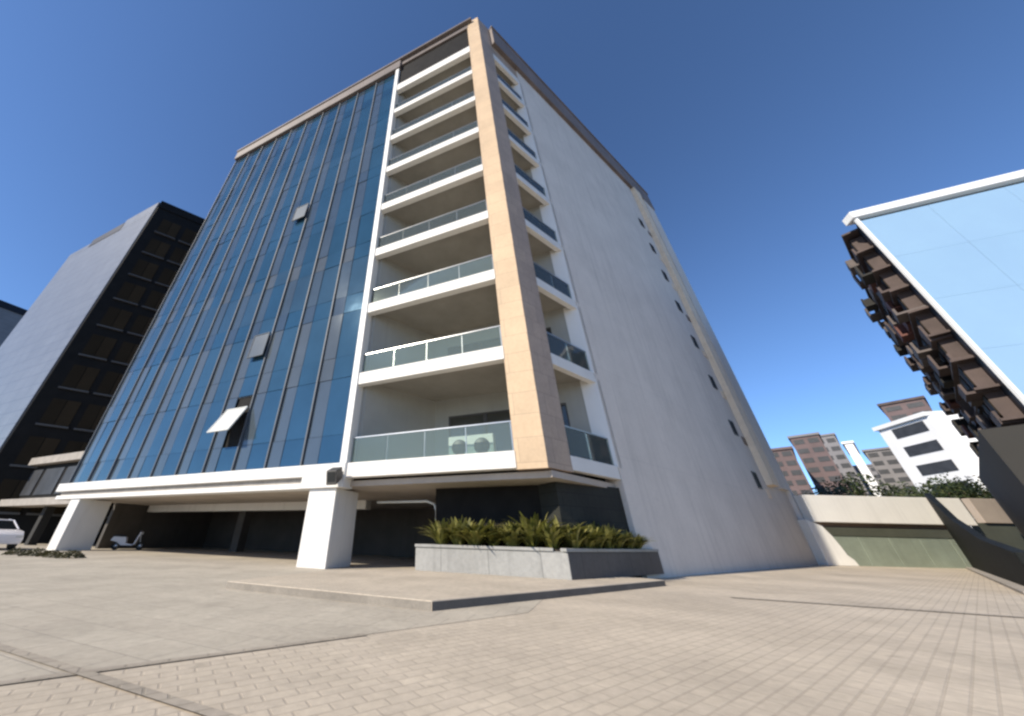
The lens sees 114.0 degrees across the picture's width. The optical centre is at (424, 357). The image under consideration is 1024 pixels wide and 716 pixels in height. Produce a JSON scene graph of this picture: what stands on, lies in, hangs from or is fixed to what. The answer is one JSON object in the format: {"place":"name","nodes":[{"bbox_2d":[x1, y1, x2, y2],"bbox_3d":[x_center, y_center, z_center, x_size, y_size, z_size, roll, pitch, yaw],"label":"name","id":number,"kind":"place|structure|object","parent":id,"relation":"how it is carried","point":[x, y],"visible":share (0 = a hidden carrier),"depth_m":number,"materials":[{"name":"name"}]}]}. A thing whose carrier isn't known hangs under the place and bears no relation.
{"place":"outdoors","nodes":[
{"label":"outdoors","id":0,"kind":"place"},
{"bbox_2d":[0,300,27,345],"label":"blue tower","id":1,"kind":"structure","parent":0,"point":[11,316],"depth_m":98.28,"materials":[{"name":"glass"}]},
{"bbox_2d":[0,543,542,680],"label":"forecourt paving","id":2,"kind":"structure","parent":0,"point":[100,608],"depth_m":4.88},
{"bbox_2d":[0,519,23,549],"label":"parked car","id":3,"kind":"object","parent":2,"relation":"on","point":[11,535],"visible":0.98,"depth_m":17.71,"materials":[{"name":"white paint"}]},
{"bbox_2d":[1,547,26,554],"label":"shrub","id":4,"kind":"object","parent":2,"relation":"on","point":[19,550],"visible":0.75,"depth_m":14.30,"materials":[{"name":"green plant"}]},
{"bbox_2d":[18,547,45,556],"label":"shrub","id":5,"kind":"object","parent":2,"relation":"on","point":[31,552],"visible":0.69,"depth_m":13.76,"materials":[{"name":"green plant"}]},
{"bbox_2d":[35,550,60,556],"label":"shrub","id":6,"kind":"object","parent":2,"relation":"on","point":[46,552],"visible":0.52,"depth_m":13.71,"materials":[{"name":"green plant"}]},
{"bbox_2d":[42,551,62,557],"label":"shrub","id":7,"kind":"object","parent":2,"relation":"on","point":[53,554],"visible":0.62,"depth_m":13.26,"materials":[{"name":"green plant"}]},
{"bbox_2d":[0,451,113,544],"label":"podium block","id":8,"kind":"structure","parent":2,"relation":"on","point":[49,475],"depth_m":25.52,"materials":[{"name":"concrete"}]},
{"bbox_2d":[19,469,44,495],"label":"window","id":9,"kind":"structure","parent":8,"relation":"in","point":[35,476],"depth_m":26.94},
{"bbox_2d":[33,467,65,494],"bbox_3d":[-29.993,9.821,25.982,2.900,2.000,0.050,-11,-31,21],"label":"window","id":10,"kind":"structure","parent":8,"relation":"in","point":[51,477],"depth_m":25.91,"materials":[{"name":"glass"}]},
{"bbox_2d":[54,466,76,493],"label":"window","id":11,"kind":"structure","parent":8,"relation":"in","point":[70,470],"depth_m":25.16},
{"bbox_2d":[54,550,85,558],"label":"shrub","id":12,"kind":"object","parent":2,"relation":"on","point":[72,553],"visible":0.99,"depth_m":13.24,"materials":[{"name":"green plant"}]},
{"bbox_2d":[111,530,144,549],"bbox_3d":[-18.436,11.349,20.319,1.784,1.080,0.645,10,-30,-15],"label":"motor scooter","id":13,"kind":"object","parent":2,"relation":"on","point":[119,541],"visible":1,"depth_m":20.08,"materials":[{"name":"metal"}]},
{"bbox_2d":[228,569,663,610],"bbox_3d":[0.718,5.759,8.401,10.191,0.190,5.624,19,-34,-29],"label":"paved step","id":14,"kind":"object","parent":2,"relation":"on","point":[414,584],"visible":0.62,"depth_m":7.09,"materials":[{"name":"concrete"}]},
{"bbox_2d":[225,582,430,610],"bbox_3d":[-2.003,4.310,5.900,4.592,0.165,0.022,-11,-31,21],"label":"step riser","id":15,"kind":"object","parent":14,"relation":"attached to","point":[386,601],"visible":0.64,"depth_m":5.73,"materials":[{"name":"concrete"}]},
{"bbox_2d":[415,544,663,579],"bbox_3d":[3.813,6.133,9.855,8.276,0.705,3.199,1,-29,0],"label":"planter","id":16,"kind":"object","parent":14,"relation":"on","point":[566,563],"visible":1,"depth_m":9.29,"materials":[{"name":"concrete"}]},
{"bbox_2d":[414,517,457,544],"bbox_3d":[0.503,5.676,10.636,1.716,0.837,1.816,-13,-32,24],"label":"strap leaf plant","id":17,"kind":"object","parent":16,"relation":"on","point":[438,536],"visible":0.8,"depth_m":10.35,"materials":[{"name":"plant"}]},
{"bbox_2d":[420,528,451,544],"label":"strap leaf plant","id":18,"kind":"object","parent":16,"relation":"on","point":[430,535],"visible":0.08,"depth_m":10.88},
{"bbox_2d":[435,517,490,544],"bbox_3d":[1.195,5.543,10.464,2.003,0.930,1.971,-3,-29,8],"label":"strap leaf plant","id":19,"kind":"object","parent":16,"relation":"on","point":[456,539],"visible":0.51,"depth_m":10.19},
{"bbox_2d":[455,517,485,544],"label":"strap leaf plant","id":20,"kind":"object","parent":16,"relation":"on","point":[470,523],"visible":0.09,"depth_m":10.53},
{"bbox_2d":[437,517,507,545],"bbox_3d":[1.483,5.369,10.062,1.852,0.856,2.392,21,-34,-31],"label":"strap leaf plant","id":21,"kind":"object","parent":16,"relation":"on","point":[471,537],"visible":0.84,"depth_m":9.83,"materials":[{"name":"plant"}]},
{"bbox_2d":[470,519,501,545],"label":"strap leaf plant","id":22,"kind":"object","parent":16,"relation":"on","point":[485,543],"visible":0.17,"depth_m":10.36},
{"bbox_2d":[482,525,501,545],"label":"strap leaf plant","id":23,"kind":"object","parent":16,"relation":"on","point":[491,540],"visible":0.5,"depth_m":9.77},
{"bbox_2d":[484,520,538,546],"bbox_3d":[2.617,5.226,9.649,1.877,0.751,1.908,12,-31,-18],"label":"strap leaf plant","id":24,"kind":"object","parent":16,"relation":"on","point":[512,539],"visible":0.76,"depth_m":9.48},
{"bbox_2d":[500,519,567,546],"bbox_3d":[3.089,5.257,9.736,2.137,0.801,1.656,1,-29,1],"label":"strap leaf plant","id":25,"kind":"object","parent":16,"relation":"on","point":[532,539],"visible":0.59,"depth_m":9.39,"materials":[{"name":"plant"}]},
{"bbox_2d":[491,512,583,547],"bbox_3d":[3.347,5.380,10.191,2.808,1.037,2.175,-4,-29,9],"label":"strap leaf plant","id":26,"kind":"object","parent":16,"relation":"on","point":[525,520],"visible":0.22,"depth_m":9.83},
{"bbox_2d":[528,522,582,548],"bbox_3d":[3.678,5.101,9.334,1.622,0.707,1.533,-13,-32,25],"label":"strap leaf plant","id":27,"kind":"object","parent":16,"relation":"on","point":[552,538],"visible":0.87,"depth_m":9.09,"materials":[{"name":"plant"}]},
{"bbox_2d":[535,515,606,547],"bbox_3d":[4.306,5.248,9.806,2.400,0.934,1.859,19,-34,-29],"label":"strap leaf plant","id":28,"kind":"object","parent":16,"relation":"on","point":[562,545],"visible":0.24,"depth_m":9.56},
{"bbox_2d":[559,525,602,547],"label":"strap leaf plant","id":29,"kind":"object","parent":16,"relation":"on","point":[574,542],"visible":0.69,"depth_m":9.17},
{"bbox_2d":[573,524,614,548],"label":"strap leaf plant","id":30,"kind":"object","parent":16,"relation":"on","point":[590,543],"visible":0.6,"depth_m":9.33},
{"bbox_2d":[583,524,621,548],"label":"strap leaf plant","id":31,"kind":"object","parent":16,"relation":"on","point":[600,545],"visible":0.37,"depth_m":9.71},
{"bbox_2d":[587,521,617,540],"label":"strap leaf plant","id":32,"kind":"object","parent":16,"relation":"on","point":[592,525],"visible":0.07,"depth_m":10.38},
{"bbox_2d":[593,522,627,548],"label":"strap leaf plant","id":33,"kind":"object","parent":16,"relation":"on","point":[609,544],"visible":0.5,"depth_m":9.98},
{"bbox_2d":[610,525,640,548],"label":"strap leaf plant","id":34,"kind":"object","parent":16,"relation":"on","point":[621,544],"visible":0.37,"depth_m":10.22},
{"bbox_2d":[619,530,648,548],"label":"strap leaf plant","id":35,"kind":"object","parent":16,"relation":"on","point":[630,545],"visible":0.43,"depth_m":10.49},
{"bbox_2d":[632,534,649,548],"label":"strap leaf plant","id":36,"kind":"object","parent":16,"relation":"in","point":[639,546],"visible":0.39,"depth_m":10.76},
{"bbox_2d":[46,17,858,578],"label":"office building","id":37,"kind":"structure","parent":2,"relation":"on","point":[390,279],"depth_m":18.38,"materials":[{"name":"white concrete"}]},
{"bbox_2d":[207,406,247,432],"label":"open window","id":38,"kind":"structure","parent":37,"relation":"in","point":[229,417],"depth_m":16.15,"materials":[{"name":"glass"}]},
{"bbox_2d":[247,332,270,358],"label":"open window","id":39,"kind":"structure","parent":37,"relation":"in","point":[259,343],"depth_m":18.51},
{"bbox_2d":[292,203,308,221],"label":"open window","id":40,"kind":"structure","parent":37,"relation":"in","point":[300,212],"depth_m":24.10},
{"bbox_2d":[326,467,342,484],"bbox_3d":[-3.336,4.425,12.175,0.460,0.663,0.610,-11,-31,21],"label":"floodlight","id":41,"kind":"object","parent":37,"relation":"attached to","point":[334,475],"visible":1,"depth_m":11.96,"materials":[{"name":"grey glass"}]},
{"bbox_2d":[448,342,479,355],"bbox_3d":[2.063,0.504,16.762,1.839,2.750,0.102,-11,-31,21],"label":"sliding door","id":42,"kind":"structure","parent":37,"relation":"in","point":[475,346],"depth_m":17.30,"materials":[{"name":"clear glass"}]},
{"bbox_2d":[449,412,485,436],"bbox_3d":[1.984,3.913,14.870,1.839,2.750,0.102,-11,-31,21],"label":"sliding door","id":43,"kind":"structure","parent":37,"relation":"in","point":[477,418],"depth_m":15.31,"materials":[{"name":"grey glass"}]},
{"bbox_2d":[448,433,495,454],"bbox_3d":[1.724,3.334,11.952,1.700,0.920,0.435,-11,-31,21],"label":"air conditioner","id":44,"kind":"object","parent":37,"relation":"in","point":[481,443],"visible":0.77,"depth_m":11.82,"materials":[{"name":"metal"}]},
{"bbox_2d":[479,337,502,349],"bbox_3d":[3.690,0.188,16.125,1.839,2.750,0.102,-11,-31,21],"label":"sliding door","id":45,"kind":"structure","parent":37,"relation":"in","point":[495,342],"depth_m":16.80,"materials":[{"name":"clear glass"}]},
{"bbox_2d":[485,409,513,451],"bbox_3d":[3.610,3.597,14.233,1.839,2.750,0.102,-11,-31,21],"label":"sliding door","id":46,"kind":"structure","parent":37,"relation":"in","point":[502,433],"depth_m":14.62,"materials":[{"name":"grey glass"}]},
{"bbox_2d":[560,403,575,456],"bbox_3d":[5.237,3.281,13.596,1.839,2.750,0.102,-11,-31,21],"label":"sliding door","id":47,"kind":"structure","parent":37,"relation":"in","point":[563,405],"depth_m":13.74,"materials":[{"name":"grey glass"}]},
{"bbox_2d":[661,270,668,281],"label":"vent window","id":48,"kind":"structure","parent":37,"relation":"in","point":[665,276],"depth_m":29.42,"materials":[{"name":"glass"}]},
{"bbox_2d":[675,300,682,312],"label":"vent window","id":49,"kind":"structure","parent":37,"relation":"in","point":[678,305],"depth_m":27.69,"materials":[{"name":"glass"}]},
{"bbox_2d":[690,335,699,348],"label":"vent window","id":50,"kind":"structure","parent":37,"relation":"in","point":[694,340],"depth_m":25.99,"materials":[{"name":"glass"}]},
{"bbox_2d":[708,374,717,389],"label":"vent window","id":51,"kind":"structure","parent":37,"relation":"in","point":[710,377],"depth_m":24.29,"materials":[{"name":"glass"}]},
{"bbox_2d":[728,420,738,435],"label":"vent window","id":52,"kind":"structure","parent":37,"relation":"in","point":[731,422],"depth_m":22.58,"materials":[{"name":"glass"}]},
{"bbox_2d":[751,471,762,488],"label":"vent window","id":53,"kind":"structure","parent":37,"relation":"in","point":[754,474],"depth_m":20.93,"materials":[{"name":"glass"}]},
{"bbox_2d":[0,550,1023,715],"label":"plaza paving","id":54,"kind":"structure","parent":0,"point":[702,645],"depth_m":3.06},
{"bbox_2d":[0,643,238,715],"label":"paving band","id":55,"kind":"object","parent":54,"relation":"on","point":[205,710],"visible":1,"depth_m":2.37,"materials":[{"name":"concrete"}]},
{"bbox_2d":[0,633,365,684],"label":"paving band","id":56,"kind":"object","parent":54,"relation":"on","point":[152,662],"visible":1,"depth_m":2.87,"materials":[{"name":"concrete"}]},
{"bbox_2d":[432,581,665,610],"bbox_3d":[3.306,5.017,6.950,7.756,0.165,0.025,19,-34,-29],"label":"step riser","id":57,"kind":"object","parent":54,"relation":"on","point":[461,603],"visible":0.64,"depth_m":6.25,"materials":[{"name":"concrete"}]},
{"bbox_2d":[732,597,1023,617],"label":"paving band","id":58,"kind":"object","parent":54,"relation":"on","point":[882,607],"visible":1,"depth_m":6.24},
{"bbox_2d":[794,495,977,568],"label":"boundary wall","id":59,"kind":"structure","parent":54,"relation":"on","point":[878,531],"depth_m":22.38,"materials":[{"name":"beige concrete"}]},
{"bbox_2d":[924,493,1023,594],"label":"ramp wall","id":60,"kind":"structure","parent":54,"relation":"on","point":[996,561],"depth_m":13.46,"materials":[{"name":"concrete"}]},
{"bbox_2d":[961,498,1023,549],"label":"dull wall","id":61,"kind":"structure","parent":54,"relation":"on","point":[993,520],"depth_m":22.82,"materials":[{"name":"paint"}]},
{"bbox_2d":[0,0,1023,494],"label":"sky","id":62,"kind":"structure","parent":0,"point":[751,130],"materials":[{"name":"blue"}]},
{"bbox_2d":[771,446,814,495],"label":"apartment block","id":63,"kind":"structure","parent":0,"point":[792,472],"depth_m":68.52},
{"bbox_2d":[787,432,848,494],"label":"apartment block","id":64,"kind":"structure","parent":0,"point":[815,458],"depth_m":76.09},
{"bbox_2d":[820,433,868,495],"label":"apartment block","id":65,"kind":"structure","parent":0,"point":[840,459],"depth_m":92.17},
{"bbox_2d":[841,441,880,495],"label":"apartment block","id":66,"kind":"structure","parent":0,"point":[850,447],"depth_m":77.51,"materials":[{"name":"paint"}]},
{"bbox_2d":[853,464,889,494],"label":"apartment block","id":67,"kind":"structure","parent":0,"point":[871,468],"depth_m":101.49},
{"bbox_2d":[861,447,915,493],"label":"apartment block","id":68,"kind":"structure","parent":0,"point":[887,466],"depth_m":79.70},
{"bbox_2d":[876,395,932,421],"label":"apartment block","id":69,"kind":"structure","parent":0,"point":[896,410],"depth_m":71.61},
{"bbox_2d":[872,411,984,526],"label":"white building","id":70,"kind":"structure","parent":0,"point":[922,445],"depth_m":49.64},
{"bbox_2d":[841,169,1023,536],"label":"blue glass building","id":71,"kind":"structure","parent":0,"point":[939,274],"depth_m":17.83,"materials":[{"name":"glass"}]},
{"bbox_2d":[849,241,857,251],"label":"window","id":72,"kind":"structure","parent":71,"relation":"in","point":[850,243],"depth_m":21.44,"materials":[{"name":"grey glass"}]},
{"bbox_2d":[863,258,873,270],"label":"window","id":73,"kind":"structure","parent":71,"relation":"in","point":[870,267],"depth_m":20.73,"materials":[{"name":"grey glass"}]},
{"bbox_2d":[880,277,889,288],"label":"window","id":74,"kind":"structure","parent":71,"relation":"in","point":[884,283],"depth_m":19.96,"materials":[{"name":"grey glass"}]},
{"bbox_2d":[897,297,908,309],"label":"window","id":75,"kind":"structure","parent":71,"relation":"in","point":[902,304],"depth_m":19.21,"materials":[{"name":"grey glass"}]},
{"bbox_2d":[916,318,929,334],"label":"window","id":76,"kind":"structure","parent":71,"relation":"in","point":[919,323],"depth_m":18.36,"materials":[{"name":"grey glass"}]},
{"bbox_2d":[936,342,946,357],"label":"window","id":77,"kind":"structure","parent":71,"relation":"in","point":[939,346],"depth_m":17.74,"materials":[{"name":"brown glass"}]},
{"bbox_2d":[938,351,949,364],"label":"window","id":78,"kind":"structure","parent":71,"relation":"in","point":[941,356],"depth_m":18.58,"materials":[{"name":"brown glass"}]},
{"bbox_2d":[959,376,972,391],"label":"window","id":79,"kind":"structure","parent":71,"relation":"in","point":[962,380],"depth_m":17.80,"materials":[{"name":"grey glass"}]},
{"bbox_2d":[958,367,975,387],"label":"window","id":80,"kind":"structure","parent":71,"relation":"in","point":[961,371],"depth_m":16.90,"materials":[{"name":"grey glass"}]},
{"bbox_2d":[982,403,990,414],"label":"window","id":81,"kind":"structure","parent":71,"relation":"in","point":[984,406],"depth_m":17.13,"materials":[{"name":"brown glass"}]},
{"bbox_2d":[983,410,996,426],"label":"window","id":82,"kind":"structure","parent":71,"relation":"in","point":[988,418],"depth_m":17.92,"materials":[{"name":"brown glass"}]},
{"bbox_2d":[982,395,1001,417],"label":"window","id":83,"kind":"structure","parent":71,"relation":"in","point":[984,398],"depth_m":16.13,"materials":[{"name":"grey glass"}]},
{"label":"ground","id":84,"kind":"structure","parent":0,"visible":0},
{"bbox_2d":[0,201,204,543],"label":"dark office tower","id":85,"kind":"structure","parent":84,"relation":"on","point":[69,346],"depth_m":34.66,"materials":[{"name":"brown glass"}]},
{"bbox_2d":[0,479,27,514],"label":"window","id":86,"kind":"structure","parent":85,"relation":"in","point":[7,487],"depth_m":26.61,"materials":[{"name":"brown glass"}]},
{"bbox_2d":[9,436,60,467],"bbox_3d":[-33.650,8.174,28.238,2.150,2.580,0.210,19,-34,-29],"label":"window","id":87,"kind":"structure","parent":85,"relation":"in","point":[33,444],"depth_m":28.32,"materials":[{"name":"brown glass"}]},
{"bbox_2d":[26,507,64,515],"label":"window","id":88,"kind":"structure","parent":85,"relation":"in","point":[58,511],"depth_m":27.20,"materials":[{"name":"brown glass"}]},
{"bbox_2d":[35,398,81,428],"bbox_3d":[-33.578,5.071,29.960,2.150,2.580,0.210,19,-34,-29],"label":"window","id":89,"kind":"structure","parent":85,"relation":"in","point":[56,405],"depth_m":29.98,"materials":[{"name":"brown glass"}]},
{"bbox_2d":[62,441,88,453],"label":"window","id":90,"kind":"structure","parent":85,"relation":"in","point":[72,446],"depth_m":29.69,"materials":[{"name":"brown glass"}]},
{"bbox_2d":[58,364,100,392],"bbox_3d":[-33.506,1.968,31.683,2.150,2.580,0.210,19,-34,-29],"label":"window","id":91,"kind":"structure","parent":85,"relation":"in","point":[75,374],"depth_m":31.71,"materials":[{"name":"brown glass"}]},
{"bbox_2d":[73,404,106,432],"bbox_3d":[-31.513,5.791,31.172,2.150,2.580,0.210,19,-34,-29],"label":"window","id":92,"kind":"structure","parent":85,"relation":"in","point":[87,420],"depth_m":31.05,"materials":[{"name":"brown glass"}]},
{"bbox_2d":[78,334,116,360],"bbox_3d":[-33.433,-1.135,33.406,2.150,2.580,0.210,19,-34,-29],"label":"window","id":93,"kind":"structure","parent":85,"relation":"in","point":[95,341],"depth_m":33.42,"materials":[{"name":"brown glass"}]},
{"bbox_2d":[93,371,124,397],"bbox_3d":[-31.441,2.688,32.894,2.150,2.580,0.210,19,-34,-29],"label":"window","id":94,"kind":"structure","parent":85,"relation":"in","point":[108,381],"depth_m":32.76,"materials":[{"name":"brown glass"}]},
{"bbox_2d":[97,306,131,331],"bbox_3d":[-33.361,-4.239,35.129,2.150,2.580,0.210,19,-34,-29],"label":"window","id":95,"kind":"structure","parent":85,"relation":"in","point":[112,313],"depth_m":35.15,"materials":[{"name":"brown glass"}]},
{"bbox_2d":[111,341,139,365],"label":"window","id":96,"kind":"structure","parent":85,"relation":"in","point":[126,348],"depth_m":34.49,"materials":[{"name":"brown glass"}]},
{"bbox_2d":[113,281,145,305],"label":"window","id":97,"kind":"structure","parent":85,"relation":"in","point":[125,292],"depth_m":36.87,"materials":[{"name":"brown glass"}]},
{"bbox_2d":[127,315,153,337],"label":"window","id":98,"kind":"structure","parent":85,"relation":"in","point":[141,320],"depth_m":36.20,"materials":[{"name":"brown glass"}]},
{"bbox_2d":[128,259,158,281],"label":"window","id":99,"kind":"structure","parent":85,"relation":"in","point":[138,270],"depth_m":38.59,"materials":[{"name":"brown glass"}]},
{"bbox_2d":[141,290,165,311],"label":"window","id":100,"kind":"structure","parent":85,"relation":"in","point":[154,296],"depth_m":37.94,"materials":[{"name":"brown glass"}]},
{"bbox_2d":[142,238,170,259],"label":"window","id":101,"kind":"structure","parent":85,"relation":"in","point":[153,244],"depth_m":40.32,"materials":[{"name":"brown glass"}]},
{"bbox_2d":[155,268,177,287],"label":"window","id":102,"kind":"structure","parent":85,"relation":"in","point":[166,274],"depth_m":39.65,"materials":[{"name":"brown glass"}]},
{"bbox_2d":[154,219,180,239],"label":"window","id":103,"kind":"structure","parent":85,"relation":"in","point":[165,225],"depth_m":42.03,"materials":[{"name":"brown glass"}]},
{"bbox_2d":[167,247,187,265],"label":"window","id":104,"kind":"structure","parent":85,"relation":"in","point":[177,254],"depth_m":41.38,"materials":[{"name":"brown glass"}]},
{"bbox_2d":[178,228,197,245],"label":"window","id":105,"kind":"structure","parent":85,"relation":"in","point":[186,237],"depth_m":43.09,"materials":[{"name":"brown glass"}]},
{"bbox_2d":[800,489,825,494],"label":"leafy tree","id":106,"kind":"object","parent":84,"relation":"on","point":[813,493],"visible":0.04,"depth_m":31.95,"materials":[{"name":"green plant"}]},
{"bbox_2d":[809,485,855,495],"bbox_3d":[40.541,16.031,31.968,5.328,6.854,5.045,-9,-31,17],"label":"leafy tree","id":107,"kind":"object","parent":84,"relation":"on","point":[832,492],"visible":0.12,"depth_m":32.23,"materials":[{"name":"green plant"}]},
{"bbox_2d":[809,472,898,496],"bbox_3d":[43.209,15.503,32.134,5.668,8.068,5.341,9,-30,-14],"label":"leafy tree","id":108,"kind":"object","parent":84,"relation":"on","point":[862,491],"visible":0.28,"depth_m":32.30,"materials":[{"name":"green plant"}]},
{"bbox_2d":[860,483,925,497],"bbox_3d":[45.760,15.815,31.412,3.966,6.911,5.388,13,-31,-20],"label":"leafy tree","id":109,"kind":"object","parent":84,"relation":"on","point":[891,487],"visible":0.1,"depth_m":31.54,"materials":[{"name":"green plant"}]},
{"bbox_2d":[875,483,937,497],"bbox_3d":[48.956,16.316,32.275,4.906,6.984,4.623,6,-29,-9],"label":"leafy tree","id":110,"kind":"object","parent":84,"relation":"on","point":[913,488],"visible":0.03,"depth_m":32.52,"materials":[{"name":"green plant"}]},
{"bbox_2d":[894,478,973,514],"bbox_3d":[52.226,16.287,33.076,6.216,7.997,5.885,0,-29,2],"label":"leafy tree","id":111,"kind":"object","parent":84,"relation":"on","point":[946,490],"visible":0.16,"depth_m":33.52,"materials":[{"name":"green plant"}]},
{"bbox_2d":[911,482,977,522],"bbox_3d":[51.456,16.158,32.024,4.100,7.145,5.571,49,-54,-53],"label":"leafy tree","id":112,"kind":"object","parent":84,"relation":"on","point":[960,491],"visible":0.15,"depth_m":32.25,"materials":[{"name":"green plant"}]},
{"bbox_2d":[922,472,993,517],"bbox_3d":[55.562,15.654,32.181,5.535,8.362,5.874,-15,-33,26],"label":"leafy tree","id":113,"kind":"object","parent":84,"relation":"on","point":[930,478],"visible":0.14,"depth_m":34.21,"materials":[{"name":"green plant"}]},
{"bbox_2d":[939,475,993,511],"bbox_3d":[55.373,15.352,31.129,6.113,7.865,5.788,-22,-36,35],"label":"leafy tree","id":114,"kind":"object","parent":84,"relation":"on","point":[976,485],"visible":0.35,"depth_m":32.04,"materials":[{"name":"green plant"}]}
]}

